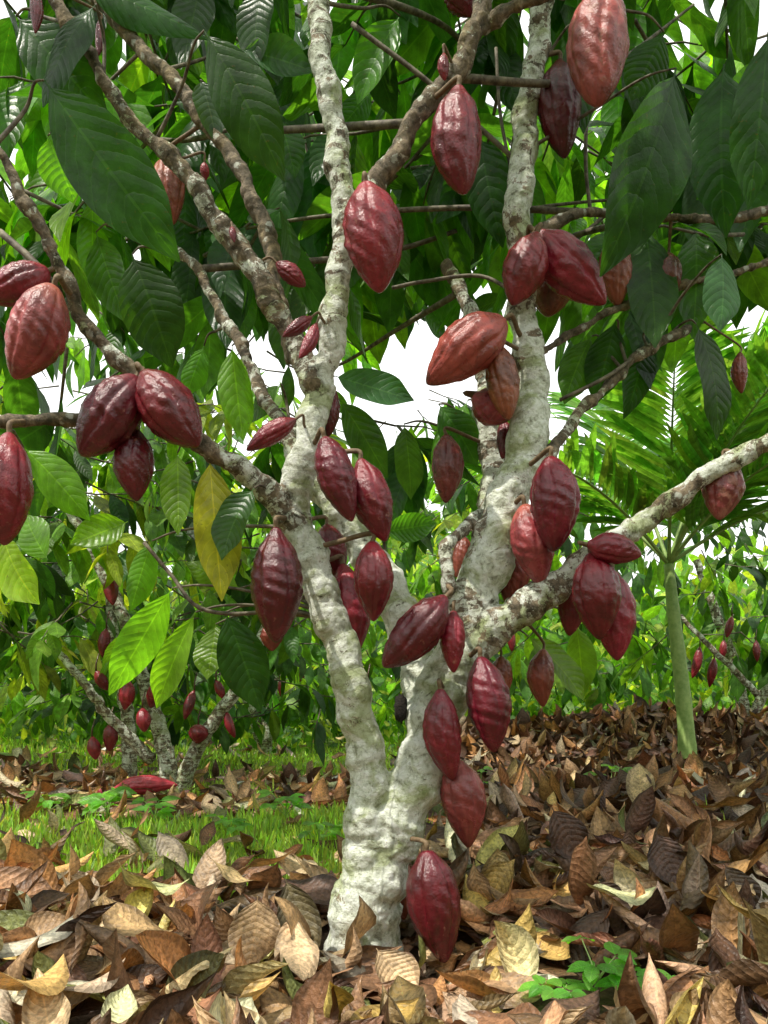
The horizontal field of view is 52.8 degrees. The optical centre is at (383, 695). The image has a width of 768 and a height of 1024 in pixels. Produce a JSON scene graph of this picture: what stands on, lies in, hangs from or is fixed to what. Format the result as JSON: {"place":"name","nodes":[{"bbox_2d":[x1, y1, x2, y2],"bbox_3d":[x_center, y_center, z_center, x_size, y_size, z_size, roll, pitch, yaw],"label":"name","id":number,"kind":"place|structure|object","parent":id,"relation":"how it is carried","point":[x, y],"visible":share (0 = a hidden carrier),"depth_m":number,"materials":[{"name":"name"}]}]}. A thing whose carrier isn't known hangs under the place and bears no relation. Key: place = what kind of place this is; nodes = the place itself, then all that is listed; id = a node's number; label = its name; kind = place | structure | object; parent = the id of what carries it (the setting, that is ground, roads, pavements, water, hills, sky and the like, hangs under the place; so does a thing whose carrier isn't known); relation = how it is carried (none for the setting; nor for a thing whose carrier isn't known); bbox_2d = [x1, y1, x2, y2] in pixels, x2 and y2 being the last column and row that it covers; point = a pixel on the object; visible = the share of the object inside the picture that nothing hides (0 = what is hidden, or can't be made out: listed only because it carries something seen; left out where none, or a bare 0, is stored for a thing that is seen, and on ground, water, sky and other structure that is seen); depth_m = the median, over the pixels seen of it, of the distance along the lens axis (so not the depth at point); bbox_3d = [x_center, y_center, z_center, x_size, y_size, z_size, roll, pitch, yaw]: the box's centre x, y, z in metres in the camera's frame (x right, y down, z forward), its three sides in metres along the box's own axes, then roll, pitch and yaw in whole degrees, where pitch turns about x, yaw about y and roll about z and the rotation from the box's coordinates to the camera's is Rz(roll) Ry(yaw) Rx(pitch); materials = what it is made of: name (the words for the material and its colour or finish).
{"place":"outdoors","nodes":[
{"label":"outdoors","id":0,"kind":"place"},
{"bbox_2d":[0,733,724,902],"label":"grass","id":1,"kind":"structure","parent":0,"point":[267,828],"depth_m":2.64,"materials":[{"name":"green plant"}]},
{"bbox_2d":[0,707,767,1023],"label":"ground","id":2,"kind":"structure","parent":0,"point":[606,996],"depth_m":1.46,"materials":[{"name":"brown plant"}]},
{"bbox_2d":[19,791,70,810],"bbox_3d":[-1.303,0.428,2.996,0.217,0.121,0.175,0,0,-15],"label":"weed plant","id":3,"kind":"object","parent":2,"relation":"on","point":[50,802],"visible":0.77,"depth_m":2.97,"materials":[{"name":"green plant"}]},
{"bbox_2d":[77,786,136,818],"bbox_3d":[-1.002,0.410,2.799,0.195,0.161,0.196,0,0,42],"label":"weed plant","id":4,"kind":"object","parent":2,"relation":"on","point":[94,802],"visible":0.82,"depth_m":2.77,"materials":[{"name":"green plant"}]},
{"bbox_2d":[114,775,177,794],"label":"cacao pod","id":5,"kind":"object","parent":2,"relation":"on","point":[153,783],"visible":0.79,"depth_m":3.31,"materials":[{"name":"red plant"}]},
{"bbox_2d":[130,796,180,827],"bbox_3d":[-0.813,0.419,2.714,0.178,0.130,0.137,0,0,0],"label":"weed plant","id":6,"kind":"object","parent":2,"relation":"on","point":[163,813],"visible":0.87,"depth_m":2.70,"materials":[{"name":"green plant"}]},
{"bbox_2d":[0,331,370,792],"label":"cacao tree","id":7,"kind":"object","parent":2,"relation":"on","point":[58,617],"visible":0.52,"depth_m":3.95,"materials":[{"name":"green plant"}]},
{"bbox_2d":[204,814,251,836],"bbox_3d":[-0.508,0.434,2.501,0.161,0.096,0.140,0,0,0],"label":"weed plant","id":8,"kind":"object","parent":2,"relation":"on","point":[237,822],"visible":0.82,"depth_m":2.50,"materials":[{"name":"green plant"}]},
{"bbox_2d":[258,789,311,818],"bbox_3d":[-0.353,0.404,2.747,0.203,0.136,0.162,0,0,0],"label":"weed plant","id":9,"kind":"object","parent":2,"relation":"on","point":[295,799],"visible":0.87,"depth_m":2.73,"materials":[{"name":"green plant"}]},
{"bbox_2d":[0,70,609,754],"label":"cacao tree","id":10,"kind":"object","parent":2,"relation":"on","point":[14,686],"visible":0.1,"depth_m":6.67,"materials":[{"name":"green plant"}]},
{"bbox_2d":[298,821,342,839],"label":"weed plant","id":11,"kind":"object","parent":2,"relation":"on","point":[334,829],"visible":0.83,"depth_m":2.39,"materials":[{"name":"green plant"}]},
{"bbox_2d":[0,0,767,953],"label":"cacao tree","id":12,"kind":"object","parent":2,"relation":"on","point":[292,138],"visible":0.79,"depth_m":1.56,"materials":[{"name":"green plant"}]},
{"bbox_2d":[0,419,33,545],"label":"cacao pod","id":13,"kind":"object","parent":12,"relation":"attached to","point":[16,488],"visible":1,"depth_m":1.19,"materials":[{"name":"red plant"}]},
{"bbox_2d":[0,260,54,307],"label":"cacao pod","id":14,"kind":"object","parent":12,"relation":"attached to","point":[19,278],"visible":0.73,"depth_m":1.22,"materials":[{"name":"red plant"}]},
{"bbox_2d":[30,0,43,33],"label":"cacao pod","id":15,"kind":"object","parent":12,"relation":"attached to","point":[36,11],"visible":1,"depth_m":1.28,"materials":[{"name":"red plant"}]},
{"bbox_2d":[4,273,72,379],"bbox_3d":[-0.540,-0.578,1.207,0.097,0.166,0.089,0,0,-17],"label":"cacao pod","id":16,"kind":"object","parent":12,"relation":"attached to","point":[37,330],"visible":1,"depth_m":1.18,"materials":[{"name":"red plant"}]},
{"bbox_2d":[73,0,104,55],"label":"cacao pod","id":17,"kind":"object","parent":12,"relation":"attached to","point":[98,41],"visible":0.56,"depth_m":1.39,"materials":[{"name":"red plant"}]},
{"bbox_2d":[76,366,144,457],"bbox_3d":[-0.444,-0.464,1.257,0.111,0.152,0.092,0,0,0],"label":"cacao pod","id":18,"kind":"object","parent":12,"relation":"attached to","point":[109,419],"visible":0.85,"depth_m":1.23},
{"bbox_2d":[112,424,154,501],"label":"cacao pod","id":19,"kind":"object","parent":12,"relation":"attached to","point":[133,462],"visible":0.93,"depth_m":1.26,"materials":[{"name":"red plant"}]},
{"bbox_2d":[134,361,202,447],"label":"cacao pod","id":20,"kind":"object","parent":12,"relation":"attached to","point":[168,407],"visible":1,"depth_m":1.22,"materials":[{"name":"red plant"}]},
{"bbox_2d":[154,125,198,224],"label":"cacao pod","id":21,"kind":"object","parent":12,"relation":"attached to","point":[173,185],"visible":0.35,"depth_m":1.53,"materials":[{"name":"red plant"}]},
{"bbox_2d":[182,151,209,179],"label":"cacao pod","id":22,"kind":"object","parent":12,"relation":"attached to","point":[204,170],"visible":0.99,"depth_m":1.38,"materials":[{"name":"red plant"}]},
{"bbox_2d":[229,221,236,242],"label":"cacao pod","id":23,"kind":"object","parent":12,"relation":"attached to","point":[232,232],"visible":1,"depth_m":1.37,"materials":[{"name":"red food"}]},
{"bbox_2d":[246,414,305,450],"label":"cacao pod","id":24,"kind":"object","parent":12,"relation":"attached to","point":[272,432],"visible":1,"depth_m":1.36,"materials":[{"name":"red plant"}]},
{"bbox_2d":[250,515,302,642],"bbox_3d":[-0.194,-0.214,1.361,0.093,0.241,0.117,0,0,-27],"label":"cacao pod","id":25,"kind":"object","parent":12,"relation":"attached to","point":[276,587],"visible":1,"depth_m":1.32,"materials":[{"name":"red plant"}]},
{"bbox_2d":[260,614,302,650],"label":"cacao pod","id":26,"kind":"object","parent":12,"relation":"attached to","point":[269,643],"visible":0.5,"depth_m":1.51,"materials":[{"name":"red plant"}]},
{"bbox_2d":[262,256,305,287],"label":"cacao pod","id":27,"kind":"object","parent":12,"relation":"attached to","point":[290,273],"visible":1,"depth_m":1.40,"materials":[{"name":"red plant"}]},
{"bbox_2d":[282,311,321,337],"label":"cacao pod","id":28,"kind":"object","parent":12,"relation":"attached to","point":[300,325],"visible":1,"depth_m":1.37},
{"bbox_2d":[299,316,325,358],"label":"cacao pod","id":29,"kind":"object","parent":12,"relation":"attached to","point":[310,341],"visible":1,"depth_m":1.36,"materials":[{"name":"red plant"}]},
{"bbox_2d":[311,515,347,575],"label":"cacao pod","id":30,"kind":"object","parent":12,"relation":"attached to","point":[327,532],"visible":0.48,"depth_m":1.51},
{"bbox_2d":[325,391,339,435],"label":"cacao pod","id":31,"kind":"object","parent":12,"relation":"attached to","point":[332,421],"visible":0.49,"depth_m":1.46,"materials":[{"name":"red plant"}]},
{"bbox_2d":[312,427,356,521],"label":"cacao pod","id":32,"kind":"object","parent":12,"relation":"attached to","point":[335,472],"visible":1,"depth_m":1.34,"materials":[{"name":"red plant"}]},
{"bbox_2d":[329,554,369,646],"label":"cacao pod","id":33,"kind":"object","parent":12,"relation":"attached to","point":[359,618],"visible":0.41,"depth_m":1.46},
{"bbox_2d":[323,531,393,621],"bbox_3d":[-0.048,-0.217,1.419,0.153,0.165,0.073,0,0,43],"label":"cacao pod","id":34,"kind":"object","parent":12,"relation":"attached to","point":[373,579],"visible":1,"depth_m":1.37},
{"bbox_2d":[345,448,392,541],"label":"cacao pod","id":35,"kind":"object","parent":12,"relation":"attached to","point":[374,511],"visible":0.87,"depth_m":1.37,"materials":[{"name":"red plant"}]},
{"bbox_2d":[342,171,403,292],"bbox_3d":[-0.018,-0.796,1.331,0.106,0.205,0.106,0,0,28],"label":"cacao pod","id":36,"kind":"object","parent":12,"relation":"attached to","point":[372,225],"visible":1,"depth_m":1.30,"materials":[{"name":"red plant"}]},
{"bbox_2d":[400,865,410,919],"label":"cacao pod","id":37,"kind":"object","parent":12,"relation":"attached to","point":[403,902],"visible":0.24,"depth_m":1.54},
{"bbox_2d":[382,584,453,667],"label":"cacao pod","id":38,"kind":"object","parent":12,"relation":"attached to","point":[417,632],"visible":1,"depth_m":1.36,"materials":[{"name":"red plant"}]},
{"bbox_2d":[406,836,460,962],"bbox_3d":[0.087,0.375,1.424,0.109,0.225,0.106,0,0,0],"label":"cacao pod","id":39,"kind":"object","parent":12,"relation":"attached to","point":[433,899],"visible":0.99,"depth_m":1.39,"materials":[{"name":"red plant"}]},
{"bbox_2d":[422,678,461,780],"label":"cacao pod","id":40,"kind":"object","parent":12,"relation":"attached to","point":[441,727],"visible":1,"depth_m":1.40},
{"bbox_2d":[437,43,452,80],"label":"cacao pod","id":41,"kind":"object","parent":12,"relation":"attached to","point":[443,66],"visible":1,"depth_m":1.37,"materials":[{"name":"red food"}]},
{"bbox_2d":[440,600,465,672],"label":"cacao pod","id":42,"kind":"object","parent":12,"relation":"attached to","point":[452,642],"visible":0.91,"depth_m":1.40,"materials":[{"name":"red plant"}]},
{"bbox_2d":[431,426,479,502],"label":"cacao pod","id":43,"kind":"object","parent":12,"relation":"attached to","point":[447,467],"visible":1,"depth_m":1.57,"materials":[{"name":"red plant"}]},
{"bbox_2d":[430,74,481,194],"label":"cacao pod","id":44,"kind":"object","parent":12,"relation":"attached to","point":[456,140],"visible":1,"depth_m":1.33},
{"bbox_2d":[444,0,472,17],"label":"cacao pod","id":45,"kind":"object","parent":12,"relation":"attached to","point":[461,8],"visible":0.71,"depth_m":1.45,"materials":[{"name":"red food"}]},
{"bbox_2d":[452,529,471,577],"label":"cacao pod","id":46,"kind":"object","parent":12,"relation":"attached to","point":[461,546],"visible":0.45,"depth_m":1.56,"materials":[{"name":"red plant"}]},
{"bbox_2d":[440,759,486,847],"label":"cacao pod","id":47,"kind":"object","parent":12,"relation":"attached to","point":[463,798],"visible":0.83,"depth_m":1.44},
{"bbox_2d":[426,311,521,385],"bbox_3d":[0.182,-0.657,1.464,0.203,0.131,0.104,0,0,-6],"label":"cacao pod","id":48,"kind":"object","parent":12,"relation":"attached to","point":[469,345],"visible":1,"depth_m":1.43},
{"bbox_2d":[462,388,508,425],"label":"cacao pod","id":49,"kind":"object","parent":12,"relation":"attached to","point":[486,412],"visible":0.6,"depth_m":1.52,"materials":[{"name":"red plant"}]},
{"bbox_2d":[466,646,511,752],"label":"cacao pod","id":50,"kind":"object","parent":12,"relation":"attached to","point":[488,701],"visible":1,"depth_m":1.41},
{"bbox_2d":[485,340,519,419],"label":"cacao pod","id":51,"kind":"object","parent":12,"relation":"attached to","point":[502,378],"visible":0.81,"depth_m":1.46,"materials":[{"name":"brown plant"}]},
{"bbox_2d":[492,649,512,688],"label":"cacao pod","id":52,"kind":"object","parent":12,"relation":"attached to","point":[501,663],"visible":0.45,"depth_m":1.55,"materials":[{"name":"red plant"}]},
{"bbox_2d":[497,422,508,458],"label":"cacao pod","id":53,"kind":"object","parent":12,"relation":"attached to","point":[503,429],"visible":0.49,"depth_m":1.58,"materials":[{"name":"red plant"}]},
{"bbox_2d":[501,558,529,601],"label":"cacao pod","id":54,"kind":"object","parent":12,"relation":"attached to","point":[520,579],"visible":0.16,"depth_m":1.55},
{"bbox_2d":[502,222,548,305],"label":"cacao pod","id":55,"kind":"object","parent":12,"relation":"attached to","point":[525,266],"visible":1,"depth_m":1.43,"materials":[{"name":"red plant"}]},
{"bbox_2d":[510,494,553,582],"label":"cacao pod","id":56,"kind":"object","parent":12,"relation":"attached to","point":[533,554],"visible":0.78,"depth_m":1.44,"materials":[{"name":"red plant"}]},
{"bbox_2d":[526,625,553,706],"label":"cacao pod","id":57,"kind":"object","parent":12,"relation":"attached to","point":[540,676],"visible":0.99,"depth_m":1.58,"materials":[{"name":"red plant"}]},
{"bbox_2d":[535,282,568,316],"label":"cacao pod","id":58,"kind":"object","parent":12,"relation":"attached to","point":[549,302],"visible":0.48,"depth_m":1.58,"materials":[{"name":"brown plant"}]},
{"bbox_2d":[528,446,580,551],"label":"cacao pod","id":59,"kind":"object","parent":12,"relation":"attached to","point":[555,498],"visible":1,"depth_m":1.38,"materials":[{"name":"red plant"}]},
{"bbox_2d":[538,50,581,158],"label":"cacao pod","id":60,"kind":"object","parent":12,"relation":"attached to","point":[559,106],"visible":0.92,"depth_m":1.49,"materials":[{"name":"red food"}]},
{"bbox_2d":[526,224,606,305],"bbox_3d":[0.351,-0.831,1.491,0.157,0.153,0.096,0,0,0],"label":"cacao pod","id":61,"kind":"object","parent":12,"relation":"attached to","point":[573,273],"visible":0.73,"depth_m":1.46,"materials":[{"name":"red plant"}]},
{"bbox_2d":[557,592,581,635],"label":"cacao pod","id":62,"kind":"object","parent":12,"relation":"attached to","point":[570,620],"visible":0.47,"depth_m":1.52,"materials":[{"name":"red plant"}]},
{"bbox_2d":[572,549,621,639],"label":"cacao pod","id":63,"kind":"object","parent":12,"relation":"attached to","point":[596,594],"visible":0.94,"depth_m":1.36,"materials":[{"name":"red plant"}]},
{"bbox_2d":[566,0,629,107],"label":"cacao pod","id":64,"kind":"object","parent":12,"relation":"attached to","point":[597,46],"visible":1,"depth_m":1.35,"materials":[{"name":"red plant"}]},
{"bbox_2d":[577,532,641,563],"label":"cacao pod","id":65,"kind":"object","parent":12,"relation":"attached to","point":[613,548],"visible":1,"depth_m":1.36,"materials":[{"name":"red plant"}]},
{"bbox_2d":[599,252,632,305],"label":"cacao pod","id":66,"kind":"object","parent":12,"relation":"attached to","point":[617,277],"visible":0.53,"depth_m":1.60,"materials":[{"name":"brown plant"}]},
{"bbox_2d":[601,563,636,660],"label":"cacao pod","id":67,"kind":"object","parent":12,"relation":"attached to","point":[616,640],"visible":0.52,"depth_m":1.42,"materials":[{"name":"red plant"}]},
{"bbox_2d":[662,221,681,287],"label":"cacao pod","id":68,"kind":"object","parent":12,"relation":"attached to","point":[672,266],"visible":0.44,"depth_m":1.62,"materials":[{"name":"brown food"}]},
{"bbox_2d":[701,449,745,519],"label":"cacao pod","id":69,"kind":"object","parent":12,"relation":"attached to","point":[722,496],"visible":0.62,"depth_m":1.39,"materials":[{"name":"red plant"}]},
{"bbox_2d":[704,320,747,393],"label":"cacao pod","id":70,"kind":"object","parent":12,"relation":"attached to","point":[739,371],"visible":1,"depth_m":1.73,"materials":[{"name":"red plant"}]},
{"bbox_2d":[0,425,767,748],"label":"background trees","id":71,"kind":"object","parent":2,"relation":"on","point":[382,688],"visible":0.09,"depth_m":8.82,"materials":[{"name":"green plant"}]},
{"bbox_2d":[0,688,767,754],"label":"undergrowth","id":72,"kind":"object","parent":2,"relation":"on","point":[79,732],"visible":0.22,"depth_m":7.31,"materials":[{"name":"green plant"}]},
{"bbox_2d":[23,808,761,1008],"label":"dry leaves","id":73,"kind":"object","parent":2,"relation":"on","point":[257,924],"visible":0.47,"depth_m":1.38,"materials":[{"name":"brown plant"}]},
{"bbox_2d":[477,766,492,782],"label":"weed plant","id":74,"kind":"object","parent":2,"relation":"on","point":[485,768],"visible":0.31,"depth_m":3.59,"materials":[{"name":"green plant"}]},
{"bbox_2d":[517,974,595,1000],"bbox_3d":[0.282,0.484,1.232,0.128,0.057,0.124,0,0,0],"label":"seedling plant","id":75,"kind":"object","parent":2,"relation":"on","point":[535,988],"visible":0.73,"depth_m":1.24,"materials":[{"name":"green plant"}]},
{"bbox_2d":[425,384,767,712],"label":"cacao tree","id":76,"kind":"object","parent":2,"relation":"on","point":[723,648],"visible":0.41,"depth_m":6.39,"materials":[{"name":"green plant"}]},
{"bbox_2d":[561,935,636,989],"bbox_3d":[0.350,0.457,1.268,0.124,0.100,0.136,0,0,18],"label":"seedling plant","id":77,"kind":"object","parent":2,"relation":"on","point":[591,976],"visible":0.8,"depth_m":1.25,"materials":[{"name":"green plant"}]},
{"bbox_2d":[584,764,632,777],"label":"weed plant","id":78,"kind":"object","parent":2,"relation":"on","point":[615,770],"visible":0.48,"depth_m":3.36,"materials":[{"name":"green plant"}]},
{"bbox_2d":[459,693,767,761],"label":"dry leaf pile","id":79,"kind":"object","parent":2,"relation":"on","point":[628,722],"visible":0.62,"depth_m":5.47,"materials":[{"name":"brown plant"}]},
{"bbox_2d":[462,310,767,767],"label":"young palm tree","id":80,"kind":"object","parent":2,"relation":"on","point":[645,478],"visible":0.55,"depth_m":4.07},
{"bbox_2d":[595,967,671,991],"bbox_3d":[0.399,0.470,1.243,0.124,0.068,0.109,0,0,0],"label":"seedling plant","id":81,"kind":"object","parent":2,"relation":"on","point":[605,982],"visible":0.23,"depth_m":1.23,"materials":[{"name":"green plant"}]},
{"bbox_2d":[0,0,767,676],"label":"sky","id":82,"kind":"structure","parent":0,"point":[410,364],"materials":[{"name":"white"}]}
]}

